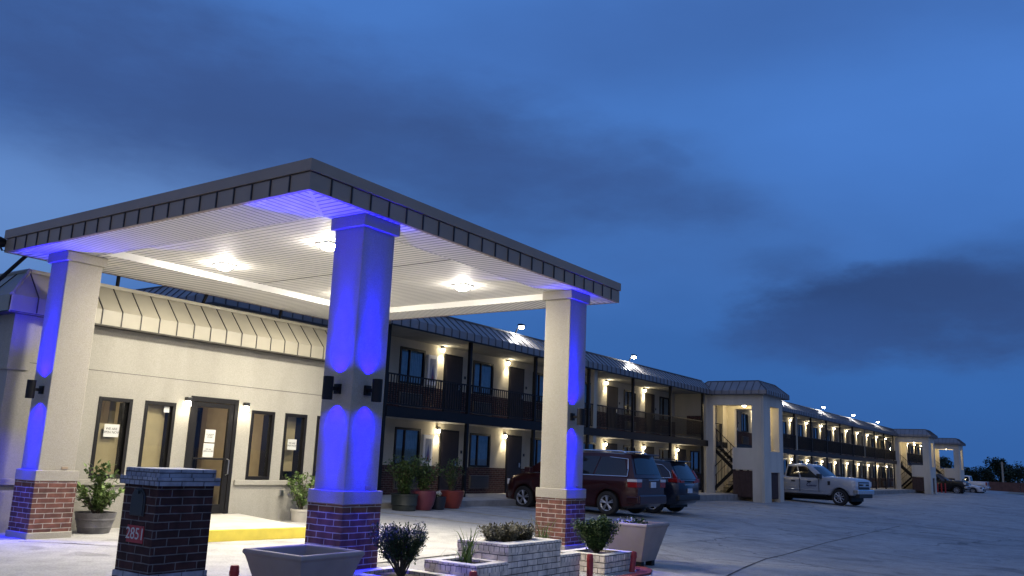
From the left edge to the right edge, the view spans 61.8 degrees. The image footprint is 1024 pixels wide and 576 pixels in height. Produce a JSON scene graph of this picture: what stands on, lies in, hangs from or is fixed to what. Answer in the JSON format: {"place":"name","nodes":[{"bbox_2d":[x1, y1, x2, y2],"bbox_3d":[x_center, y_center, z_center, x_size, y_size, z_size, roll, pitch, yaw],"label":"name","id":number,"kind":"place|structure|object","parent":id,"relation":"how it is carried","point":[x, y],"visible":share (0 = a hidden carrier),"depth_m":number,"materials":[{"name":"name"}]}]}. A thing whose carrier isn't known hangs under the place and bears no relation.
{"place":"outdoors","nodes":[
{"label":"outdoors","id":0,"kind":"place"},
{"bbox_2d":[0,506,733,575],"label":"drive apron","id":1,"kind":"object","parent":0,"point":[44,557],"visible":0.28,"depth_m":11.63,"materials":[{"name":"concrete"}]},
{"bbox_2d":[74,460,124,533],"bbox_3d":[-6.224,3.111,12.825,0.940,1.072,0.913,10,-14,-34],"label":"potted plant","id":2,"kind":"object","parent":1,"relation":"on","point":[96,518],"visible":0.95,"depth_m":12.64,"materials":[{"name":"green plant"}]},
{"bbox_2d":[210,513,305,529],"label":"porch slab","id":3,"kind":"structure","parent":1,"relation":"on","point":[228,521],"depth_m":13.55,"materials":[{"name":"concrete"}]},
{"bbox_2d":[285,471,314,522],"bbox_3d":[-3.926,4.003,16.209,0.799,1.042,0.729,8,-13,-27],"label":"potted plant","id":4,"kind":"object","parent":1,"relation":"on","point":[299,514],"visible":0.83,"depth_m":16.13,"materials":[{"name":"green plant"}]},
{"bbox_2d":[383,453,427,510],"bbox_3d":[-2.678,4.796,21.241,0.937,1.409,1.025,-5,-14,34],"label":"potted plant","id":5,"kind":"object","parent":1,"relation":"on","point":[405,500],"visible":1,"depth_m":21.09,"materials":[{"name":"green plant"}]},
{"bbox_2d":[410,459,444,509],"bbox_3d":[-2.269,4.967,21.773,0.954,1.316,0.827,-5,-14,34],"label":"potted plant","id":6,"kind":"object","parent":1,"relation":"on","point":[426,500],"visible":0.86,"depth_m":21.66,"materials":[{"name":"green plant"}]},
{"bbox_2d":[432,457,476,507],"bbox_3d":[-1.555,5.260,23.149,1.059,1.342,1.489,7,-12,-21],"label":"potted plant","id":7,"kind":"object","parent":1,"relation":"on","point":[454,498],"visible":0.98,"depth_m":22.97,"materials":[{"name":"green plant"}]},
{"bbox_2d":[432,490,445,509],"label":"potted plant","id":8,"kind":"object","parent":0,"point":[439,502],"visible":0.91,"depth_m":22.08,"materials":[{"name":"plant"}]},
{"bbox_2d":[0,0,1023,481],"label":"sky","id":9,"kind":"structure","parent":0,"point":[821,202],"materials":[{"name":"blue"}]},
{"bbox_2d":[382,488,912,502],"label":"walkway","id":10,"kind":"structure","parent":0,"point":[473,497],"depth_m":27.63,"materials":[{"name":"concrete"}]},
{"bbox_2d":[377,481,1023,575],"bbox_3d":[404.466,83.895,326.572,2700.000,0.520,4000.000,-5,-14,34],"label":"parking lot","id":11,"kind":"structure","parent":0,"point":[988,518],"depth_m":22.90,"materials":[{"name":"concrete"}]},
{"bbox_2d":[0,268,327,532],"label":"office building","id":12,"kind":"structure","parent":11,"relation":"on","point":[156,360],"depth_m":14.71,"materials":[{"name":"beige paint"}]},
{"bbox_2d":[88,396,133,477],"bbox_3d":[-6.493,2.390,13.680,0.332,1.260,0.580,-5,-14,34],"label":"window","id":13,"kind":"structure","parent":12,"relation":"in","point":[110,442],"depth_m":13.69,"materials":[{"name":"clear glass"}]},
{"bbox_2d":[137,400,176,467],"bbox_3d":[-5.987,2.533,14.286,0.202,1.260,0.580,-5,-14,34],"label":"window","id":14,"kind":"structure","parent":12,"relation":"in","point":[159,417],"depth_m":14.36,"materials":[{"name":"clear glass"}]},
{"bbox_2d":[185,397,191,406],"bbox_3d":[-5.575,1.960,14.732,0.090,0.160,0.090,-5,-14,34],"label":"wall lamp","id":15,"kind":"object","parent":12,"relation":"attached to","point":[188,400],"visible":1,"depth_m":14.70,"materials":[{"name":"white"}]},
{"bbox_2d":[191,407,202,468],"bbox_3d":[-6.337,3.333,16.974,0.699,1.940,0.600,-5,-14,34],"label":"inner door","id":16,"kind":"structure","parent":12,"relation":"in","point":[200,410],"depth_m":17.40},
{"bbox_2d":[188,401,234,512],"bbox_3d":[-5.310,2.984,15.037,0.128,1.905,0.830,-5,-14,34],"label":"door","id":17,"kind":"structure","parent":12,"relation":"in","point":[208,448],"depth_m":15.18,"materials":[{"name":"brown glass"}]},
{"bbox_2d":[243,402,249,411],"bbox_3d":[-4.880,2.187,15.721,0.090,0.160,0.090,-5,-14,34],"label":"wall lamp","id":18,"kind":"object","parent":12,"relation":"attached to","point":[246,405],"visible":1,"depth_m":15.69,"materials":[{"name":"white"}]},
{"bbox_2d":[245,410,275,479],"bbox_3d":[-4.769,2.940,16.017,0.202,1.260,0.550,-5,-14,34],"label":"window","id":19,"kind":"structure","parent":12,"relation":"in","point":[269,417],"depth_m":16.11,"materials":[{"name":"black glass"}]},
{"bbox_2d":[279,413,307,479],"bbox_3d":[-4.326,3.090,16.672,0.232,1.260,0.560,-5,-14,34],"label":"window","id":20,"kind":"structure","parent":12,"relation":"in","point":[294,436],"depth_m":16.77,"materials":[{"name":"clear glass"}]},
{"bbox_2d":[312,416,319,479],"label":"window","id":21,"kind":"structure","parent":12,"relation":"in","point":[318,417],"depth_m":17.06,"materials":[{"name":"black glass"}]},
{"bbox_2d":[112,467,220,575],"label":"mailbox pillar","id":22,"kind":"structure","parent":11,"relation":"on","point":[165,522],"depth_m":7.33,"materials":[{"name":"red brick"}]},
{"bbox_2d":[129,488,145,516],"bbox_3d":[-3.208,1.828,7.323,0.210,0.235,0.029,-5,-14,34],"label":"mailbox door","id":23,"kind":"structure","parent":22,"relation":"in","point":[138,499],"depth_m":7.32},
{"bbox_2d":[229,565,239,575],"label":"bollard","id":24,"kind":"object","parent":11,"relation":"on","point":[234,570],"visible":1,"depth_m":7.86,"materials":[{"name":"red paint"}]},
{"bbox_2d":[208,527,305,541],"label":"yellow kerb","id":25,"kind":"structure","parent":11,"relation":"on","point":[253,534],"depth_m":12.59,"materials":[{"name":"paint"}]},
{"bbox_2d":[242,544,364,575],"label":"concrete planter","id":26,"kind":"object","parent":11,"relation":"on","point":[302,560],"visible":1,"depth_m":7.81,"materials":[{"name":"concrete"}]},
{"bbox_2d":[0,158,620,569],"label":"entrance canopy","id":27,"kind":"object","parent":11,"relation":"on","point":[378,268],"visible":0.9,"depth_m":11.84,"materials":[{"name":"paint"}]},
{"bbox_2d":[0,236,5,250],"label":"flood light","id":28,"kind":"object","parent":27,"relation":"attached to","point":[2,242],"visible":1,"depth_m":12.54,"materials":[{"name":"black metal"}]},
{"bbox_2d":[25,380,44,397],"bbox_3d":[-6.653,1.412,11.919,0.116,0.250,0.219,-5,-14,34],"label":"column sconce","id":29,"kind":"object","parent":27,"relation":"attached to","point":[31,388],"depth_m":11.85,"materials":[{"name":"black metal"}]},
{"bbox_2d":[212,262,236,270],"bbox_3d":[-4.460,-0.320,13.259,0.270,0.091,0.270,-5,-14,34],"label":"canopy light","id":30,"kind":"object","parent":27,"relation":"attached to","point":[223,266],"visible":1,"depth_m":13.18,"materials":[{"name":"white"}]},
{"bbox_2d":[315,241,334,250],"bbox_3d":[-2.495,-0.557,11.669,0.270,0.091,0.270,-5,-14,34],"label":"canopy light","id":31,"kind":"object","parent":27,"relation":"attached to","point":[328,245],"visible":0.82,"depth_m":11.58,"materials":[{"name":"white"}]},
{"bbox_2d":[322,376,341,399],"bbox_3d":[-1.989,1.103,9.418,0.116,0.250,0.219,-5,-14,34],"label":"column sconce","id":32,"kind":"object","parent":27,"relation":"attached to","point":[328,388],"depth_m":9.34,"materials":[{"name":"black metal"}]},
{"bbox_2d":[363,379,382,401],"bbox_3d":[-1.538,1.140,9.511,0.219,0.250,0.116,-5,-14,34],"label":"column sconce","id":33,"kind":"object","parent":27,"relation":"attached to","point":[376,389],"depth_m":9.45,"materials":[{"name":"black metal"}]},
{"bbox_2d":[451,283,473,290],"bbox_3d":[-0.815,-0.002,14.092,0.270,0.091,0.270,-5,-14,34],"label":"canopy light","id":34,"kind":"object","parent":27,"relation":"attached to","point":[462,287],"visible":1,"depth_m":14.01,"materials":[{"name":"white"}]},
{"bbox_2d":[570,409,584,424],"bbox_3d":[1.019,1.996,13.250,0.219,0.250,0.116,-5,-14,34],"label":"column sconce","id":35,"kind":"object","parent":27,"relation":"attached to","point":[580,416],"depth_m":13.18,"materials":[{"name":"black metal"}]},
{"bbox_2d":[133,286,727,496],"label":"motel wing","id":36,"kind":"structure","parent":11,"relation":"on","point":[477,400],"depth_m":29.66,"materials":[{"name":"paint"}]},
{"bbox_2d":[393,427,420,464],"bbox_3d":[-3.296,4.939,26.682,0.102,1.140,1.200,-5,-14,34],"label":"window","id":37,"kind":"structure","parent":36,"relation":"in","point":[406,440],"depth_m":26.72,"materials":[{"name":"blue glass"}]},
{"bbox_2d":[398,346,425,385],"bbox_3d":[-3.195,2.490,27.174,0.102,1.140,1.200,-5,-14,34],"label":"window","id":38,"kind":"structure","parent":36,"relation":"in","point":[411,362],"depth_m":27.24,"materials":[{"name":"blue glass"}]},
{"bbox_2d":[421,435,432,465],"bbox_3d":[-2.709,5.202,27.416,0.058,0.980,0.460,-5,-14,34],"label":"framed picture","id":39,"kind":"object","parent":36,"relation":"attached to","point":[427,447],"visible":0.83,"depth_m":27.40},
{"bbox_2d":[426,354,437,385],"bbox_3d":[-2.605,2.685,27.921,0.058,0.980,0.460,-5,-14,34],"label":"framed picture","id":40,"kind":"object","parent":36,"relation":"attached to","point":[432,362],"visible":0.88,"depth_m":27.89},
{"bbox_2d":[437,430,458,489],"bbox_3d":[-2.084,5.737,28.221,0.141,2.060,0.960,-5,-14,34],"label":"door","id":41,"kind":"structure","parent":36,"relation":"in","point":[449,439],"depth_m":28.17,"materials":[{"name":"metal"}]},
{"bbox_2d":[442,354,462,412],"bbox_3d":[-1.983,3.288,28.713,0.141,2.060,0.960,-5,-14,34],"label":"door","id":42,"kind":"structure","parent":36,"relation":"in","point":[453,365],"depth_m":28.72,"materials":[{"name":"wood"}]},
{"bbox_2d":[468,433,490,466],"bbox_3d":[-1.147,5.641,29.737,0.102,1.140,1.200,-5,-14,34],"label":"window","id":43,"kind":"structure","parent":36,"relation":"in","point":[479,452],"depth_m":29.79,"materials":[{"name":"blue glass"}]},
{"bbox_2d":[472,360,493,395],"bbox_3d":[-1.046,3.192,30.229,0.102,1.140,1.200,-5,-14,34],"label":"window","id":44,"kind":"structure","parent":36,"relation":"in","point":[482,371],"depth_m":30.31,"materials":[{"name":"blue glass"}]},
{"bbox_2d":[505,435,521,492],"bbox_3d":[0.065,6.439,31.276,0.141,2.060,0.960,-5,-14,34],"label":"door","id":45,"kind":"structure","parent":36,"relation":"in","point":[513,443],"depth_m":31.25,"materials":[{"name":"metal"}]},
{"bbox_2d":[508,366,524,419],"bbox_3d":[0.166,3.990,31.768,0.141,2.060,0.960,-5,-14,34],"label":"door","id":46,"kind":"structure","parent":36,"relation":"in","point":[516,375],"depth_m":31.77,"materials":[{"name":"wood"}]},
{"bbox_2d":[530,438,541,464],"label":"window","id":47,"kind":"structure","parent":36,"relation":"in","point":[537,456],"depth_m":32.76,"materials":[{"name":"blue glass"}]},
{"bbox_2d":[532,373,543,402],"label":"window","id":48,"kind":"structure","parent":36,"relation":"in","point":[540,377],"depth_m":33.25,"materials":[{"name":"blue glass"}]},
{"bbox_2d":[584,382,590,408],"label":"window","id":49,"kind":"structure","parent":36,"relation":"in","point":[585,397],"depth_m":36.24,"materials":[{"name":"black glass"}]},
{"bbox_2d":[583,442,595,449],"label":"window","id":50,"kind":"structure","parent":36,"relation":"in","point":[591,445],"depth_m":36.21,"materials":[{"name":"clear glass"}]},
{"bbox_2d":[606,443,616,449],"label":"door","id":51,"kind":"structure","parent":36,"relation":"in","point":[610,446],"depth_m":37.50,"materials":[{"name":"metal"}]},
{"bbox_2d":[607,386,617,430],"bbox_3d":[4.464,5.394,37.877,0.141,2.060,0.960,-5,-14,34],"label":"door","id":52,"kind":"structure","parent":36,"relation":"in","point":[612,392],"depth_m":37.87,"materials":[{"name":"metal"}]},
{"bbox_2d":[623,445,635,453],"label":"window","id":53,"kind":"structure","parent":36,"relation":"in","point":[625,447],"depth_m":38.88,"materials":[{"name":"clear glass"}]},
{"bbox_2d":[624,389,635,415],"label":"window","id":54,"kind":"structure","parent":36,"relation":"in","point":[627,393],"depth_m":39.31,"materials":[{"name":"black glass"}]},
{"bbox_2d":[644,446,653,457],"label":"door","id":55,"kind":"structure","parent":36,"relation":"in","point":[648,450],"depth_m":40.56,"materials":[{"name":"metal"}]},
{"bbox_2d":[645,393,654,433],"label":"door","id":56,"kind":"structure","parent":36,"relation":"in","point":[649,398],"depth_m":40.90,"materials":[{"name":"metal"}]},
{"bbox_2d":[659,448,668,459],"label":"window","id":57,"kind":"structure","parent":36,"relation":"in","point":[664,453],"depth_m":42.00,"materials":[{"name":"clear glass"}]},
{"bbox_2d":[659,396,668,420],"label":"window","id":58,"kind":"structure","parent":36,"relation":"in","point":[663,401],"depth_m":42.50,"materials":[{"name":"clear glass"}]},
{"bbox_2d":[678,449,685,462],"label":"door","id":59,"kind":"structure","parent":36,"relation":"in","point":[682,452],"depth_m":43.60,"materials":[{"name":"metal"}]},
{"bbox_2d":[690,451,699,472],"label":"window","id":60,"kind":"structure","parent":36,"relation":"in","point":[694,455],"depth_m":45.17,"materials":[{"name":"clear glass"}]},
{"bbox_2d":[353,537,580,575],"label":"stepped planter","id":61,"kind":"object","parent":11,"relation":"on","point":[536,556],"visible":0.84,"depth_m":9.60,"materials":[{"name":"white brick"}]},
{"bbox_2d":[367,521,428,575],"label":"shrub","id":62,"kind":"object","parent":61,"relation":"on","point":[402,546],"visible":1,"depth_m":8.94,"materials":[{"name":"green plant"}]},
{"bbox_2d":[441,526,486,563],"bbox_3d":[-0.509,2.809,9.415,0.517,0.445,0.522,6,-12,-15],"label":"grass clump","id":63,"kind":"object","parent":61,"relation":"on","point":[467,558],"visible":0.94,"depth_m":9.36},
{"bbox_2d":[477,523,504,540],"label":"bush","id":64,"kind":"object","parent":61,"relation":"on","point":[488,534],"visible":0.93,"depth_m":9.83,"materials":[{"name":"green plant"}]},
{"bbox_2d":[481,522,505,539],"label":"bush","id":65,"kind":"object","parent":61,"relation":"on","point":[489,526],"visible":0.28,"depth_m":9.99,"materials":[{"name":"green plant"}]},
{"bbox_2d":[494,522,517,541],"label":"bush","id":66,"kind":"object","parent":61,"relation":"on","point":[502,538],"visible":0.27,"depth_m":10.16,"materials":[{"name":"green plant"}]},
{"bbox_2d":[500,522,523,541],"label":"bush","id":67,"kind":"object","parent":61,"relation":"on","point":[511,535],"visible":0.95,"depth_m":9.98,"materials":[{"name":"green plant"}]},
{"bbox_2d":[506,521,525,536],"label":"bush","id":68,"kind":"object","parent":61,"relation":"on","point":[517,528],"visible":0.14,"depth_m":10.25,"materials":[{"name":"green plant"}]},
{"bbox_2d":[516,521,536,540],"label":"bush","id":69,"kind":"object","parent":61,"relation":"on","point":[529,531],"visible":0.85,"depth_m":10.25,"materials":[{"name":"green plant"}]},
{"bbox_2d":[533,516,556,538],"bbox_3d":[0.460,3.109,10.790,0.521,0.476,0.500,9,-13,-30],"label":"grass clump","id":70,"kind":"object","parent":61,"relation":"on","point":[546,534],"visible":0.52,"depth_m":10.77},
{"bbox_2d":[506,449,665,514],"bbox_3d":[2.130,5.814,25.898,4.720,1.818,2.320,-5,-14,34],"label":"minivan","id":71,"kind":"object","parent":11,"relation":"on","point":[613,481],"visible":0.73,"depth_m":24.57,"materials":[{"name":"red paint"}]},
{"bbox_2d":[587,554,593,575],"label":"bollard","id":72,"kind":"object","parent":11,"relation":"on","point":[590,559],"visible":1,"depth_m":10.56,"materials":[{"name":"metal"}]},
{"bbox_2d":[561,548,631,574],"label":"brick planter","id":73,"kind":"object","parent":11,"relation":"on","point":[608,561],"visible":0.68,"depth_m":11.68,"materials":[{"name":"brick"}]},
{"bbox_2d":[570,514,620,553],"bbox_3d":[1.197,3.466,12.039,0.618,0.562,0.617,-5,-14,34],"label":"shrub","id":74,"kind":"object","parent":73,"relation":"on","point":[596,534],"visible":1,"depth_m":11.94,"materials":[{"name":"green plant"}]},
{"bbox_2d":[629,551,636,571],"bbox_3d":[1.666,3.958,11.906,0.088,0.570,0.088,-2,-21,35],"label":"bollard","id":75,"kind":"object","parent":11,"relation":"on","point":[633,556],"visible":0.92,"depth_m":11.92,"materials":[{"name":"metal"}]},
{"bbox_2d":[619,566,651,575],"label":"red kerb","id":76,"kind":"structure","parent":11,"relation":"on","point":[642,571],"depth_m":11.77,"materials":[{"name":"paint"}]},
{"bbox_2d":[606,519,669,565],"bbox_3d":[1.829,3.875,12.833,0.798,0.720,0.798,-5,-14,34],"label":"concrete planter","id":77,"kind":"object","parent":11,"relation":"on","point":[644,541],"visible":0.56,"depth_m":12.58,"materials":[{"name":"concrete"}]},
{"bbox_2d":[618,516,647,523],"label":"plants","id":78,"kind":"object","parent":77,"relation":"on","point":[631,520],"visible":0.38,"depth_m":12.98,"materials":[{"name":"green plant"}]},
{"bbox_2d":[381,490,944,508],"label":"kerb","id":79,"kind":"structure","parent":11,"relation":"on","point":[717,497],"depth_m":37.89,"materials":[{"name":"concrete"}]},
{"bbox_2d":[645,458,699,512],"bbox_3d":[3.841,6.501,28.518,4.470,1.724,1.850,-5,-14,34],"label":"suv","id":80,"kind":"object","parent":11,"relation":"on","point":[681,490],"visible":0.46,"depth_m":27.05,"materials":[{"name":"blue paint"}]},
{"bbox_2d":[704,380,789,502],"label":"stair tower","id":81,"kind":"structure","parent":11,"relation":"on","point":[756,471],"depth_m":42.16,"materials":[{"name":"paint"}]},
{"bbox_2d":[727,526,897,575],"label":"lot crack","id":82,"kind":"object","parent":11,"relation":"on","point":[791,552],"visible":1,"depth_m":16.64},
{"bbox_2d":[715,401,941,489],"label":"motel wing","id":83,"kind":"structure","parent":11,"relation":"on","point":[812,440],"depth_m":65.18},
{"bbox_2d":[736,411,737,443],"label":"door","id":84,"kind":"structure","parent":83,"relation":"in","point":[736,411],"depth_m":50.41,"materials":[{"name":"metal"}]},
{"bbox_2d":[741,412,747,431],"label":"window","id":85,"kind":"structure","parent":83,"relation":"in","point":[744,426],"depth_m":51.67,"materials":[{"name":"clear glass"}]},
{"bbox_2d":[783,458,786,474],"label":"window","id":86,"kind":"structure","parent":83,"relation":"in","point":[784,459],"depth_m":57.52,"materials":[{"name":"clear glass"}]},
{"bbox_2d":[783,420,786,434],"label":"window","id":87,"kind":"structure","parent":83,"relation":"in","point":[784,422],"depth_m":58.10,"materials":[{"name":"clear glass"}]},
{"bbox_2d":[797,423,802,438],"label":"window","id":88,"kind":"structure","parent":83,"relation":"in","point":[799,426],"depth_m":61.00,"materials":[{"name":"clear glass"}]},
{"bbox_2d":[806,425,810,451],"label":"door","id":89,"kind":"structure","parent":83,"relation":"in","point":[807,426],"depth_m":62.21,"materials":[{"name":"metal"}]},
{"bbox_2d":[813,426,817,438],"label":"window","id":90,"kind":"structure","parent":83,"relation":"in","point":[815,429],"depth_m":64.12,"materials":[{"name":"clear glass"}]},
{"bbox_2d":[821,427,825,452],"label":"door","id":91,"kind":"structure","parent":83,"relation":"in","point":[822,429],"depth_m":65.37,"materials":[{"name":"metal"}]},
{"bbox_2d":[827,429,830,440],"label":"window","id":92,"kind":"structure","parent":83,"relation":"in","point":[828,430],"depth_m":67.10,"materials":[{"name":"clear glass"}]},
{"bbox_2d":[834,430,837,454],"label":"door","id":93,"kind":"structure","parent":83,"relation":"in","point":[835,431],"depth_m":68.45,"materials":[{"name":"metal"}]},
{"bbox_2d":[835,462,838,474],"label":"door","id":94,"kind":"structure","parent":83,"relation":"in","point":[837,463],"depth_m":67.95,"materials":[{"name":"metal"}]},
{"bbox_2d":[846,432,849,455],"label":"door","id":95,"kind":"structure","parent":83,"relation":"in","point":[847,434],"depth_m":71.47,"materials":[{"name":"metal"}]},
{"bbox_2d":[847,463,850,476],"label":"door","id":96,"kind":"structure","parent":83,"relation":"in","point":[848,465],"depth_m":70.98,"materials":[{"name":"metal"}]},
{"bbox_2d":[858,464,861,478],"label":"door","id":97,"kind":"structure","parent":83,"relation":"in","point":[859,466],"depth_m":74.01,"materials":[{"name":"metal"}]},
{"bbox_2d":[868,465,871,487],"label":"door","id":98,"kind":"structure","parent":83,"relation":"in","point":[869,467],"depth_m":77.05,"materials":[{"name":"metal"}]},
{"bbox_2d":[878,465,880,487],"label":"door","id":99,"kind":"structure","parent":83,"relation":"in","point":[879,471],"depth_m":80.06,"materials":[{"name":"metal"}]},
{"bbox_2d":[886,466,889,487],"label":"door","id":100,"kind":"structure","parent":83,"relation":"in","point":[887,468],"depth_m":83.09,"materials":[{"name":"metal"}]},
{"bbox_2d":[784,463,873,505],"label":"pickup truck","id":101,"kind":"object","parent":11,"relation":"on","point":[809,481],"visible":0.84,"depth_m":43.69,"materials":[{"name":"silver metal"}]},
{"bbox_2d":[879,429,937,493],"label":"stair tower","id":102,"kind":"structure","parent":11,"relation":"on","point":[922,478],"depth_m":79.09,"materials":[{"name":"paint"}]},
{"bbox_2d":[918,438,965,480],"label":"stair tower","id":103,"kind":"structure","parent":11,"relation":"on","point":[956,445],"depth_m":94.14,"materials":[{"name":"paint"}]},
{"bbox_2d":[939,456,953,468],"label":"tree","id":104,"kind":"object","parent":11,"relation":"on","point":[944,461],"visible":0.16,"depth_m":178.43,"materials":[{"name":"green plant"}]},
{"bbox_2d":[936,473,970,493],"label":"pickup truck","id":105,"kind":"object","parent":11,"relation":"on","point":[957,486],"visible":0.52,"depth_m":87.76,"materials":[{"name":"black paint"}]},
{"bbox_2d":[964,467,980,480],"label":"tree","id":106,"kind":"object","parent":11,"relation":"on","point":[967,472],"visible":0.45,"depth_m":179.37,"materials":[{"name":"green plant"}]},
{"bbox_2d":[965,483,984,492],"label":"sedan","id":107,"kind":"object","parent":11,"relation":"on","point":[975,489],"visible":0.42,"depth_m":95.91,"materials":[{"name":"white paint"}]},
{"bbox_2d":[964,475,990,492],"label":"pickup truck","id":108,"kind":"object","parent":11,"relation":"on","point":[969,479],"visible":0.14,"depth_m":98.08,"materials":[{"name":"white paint"}]},
{"bbox_2d":[971,466,996,481],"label":"tree","id":109,"kind":"object","parent":11,"relation":"on","point":[980,478],"visible":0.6,"depth_m":178.51,"materials":[{"name":"green plant"}]},
{"bbox_2d":[979,456,1023,482],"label":"tree","id":110,"kind":"object","parent":11,"relation":"on","point":[1011,472],"visible":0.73,"depth_m":178.08,"materials":[{"name":"green plant"}]},
{"bbox_2d":[999,462,1003,481],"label":"utility pole","id":111,"kind":"object","parent":11,"relation":"on","point":[1001,463],"visible":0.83,"depth_m":131.11,"materials":[{"name":"grey wood"}]},
{"bbox_2d":[985,481,1023,492],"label":"fence","id":112,"kind":"object","parent":11,"relation":"on","point":[1007,486],"visible":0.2,"depth_m":119.77,"materials":[{"name":"brown wood"}]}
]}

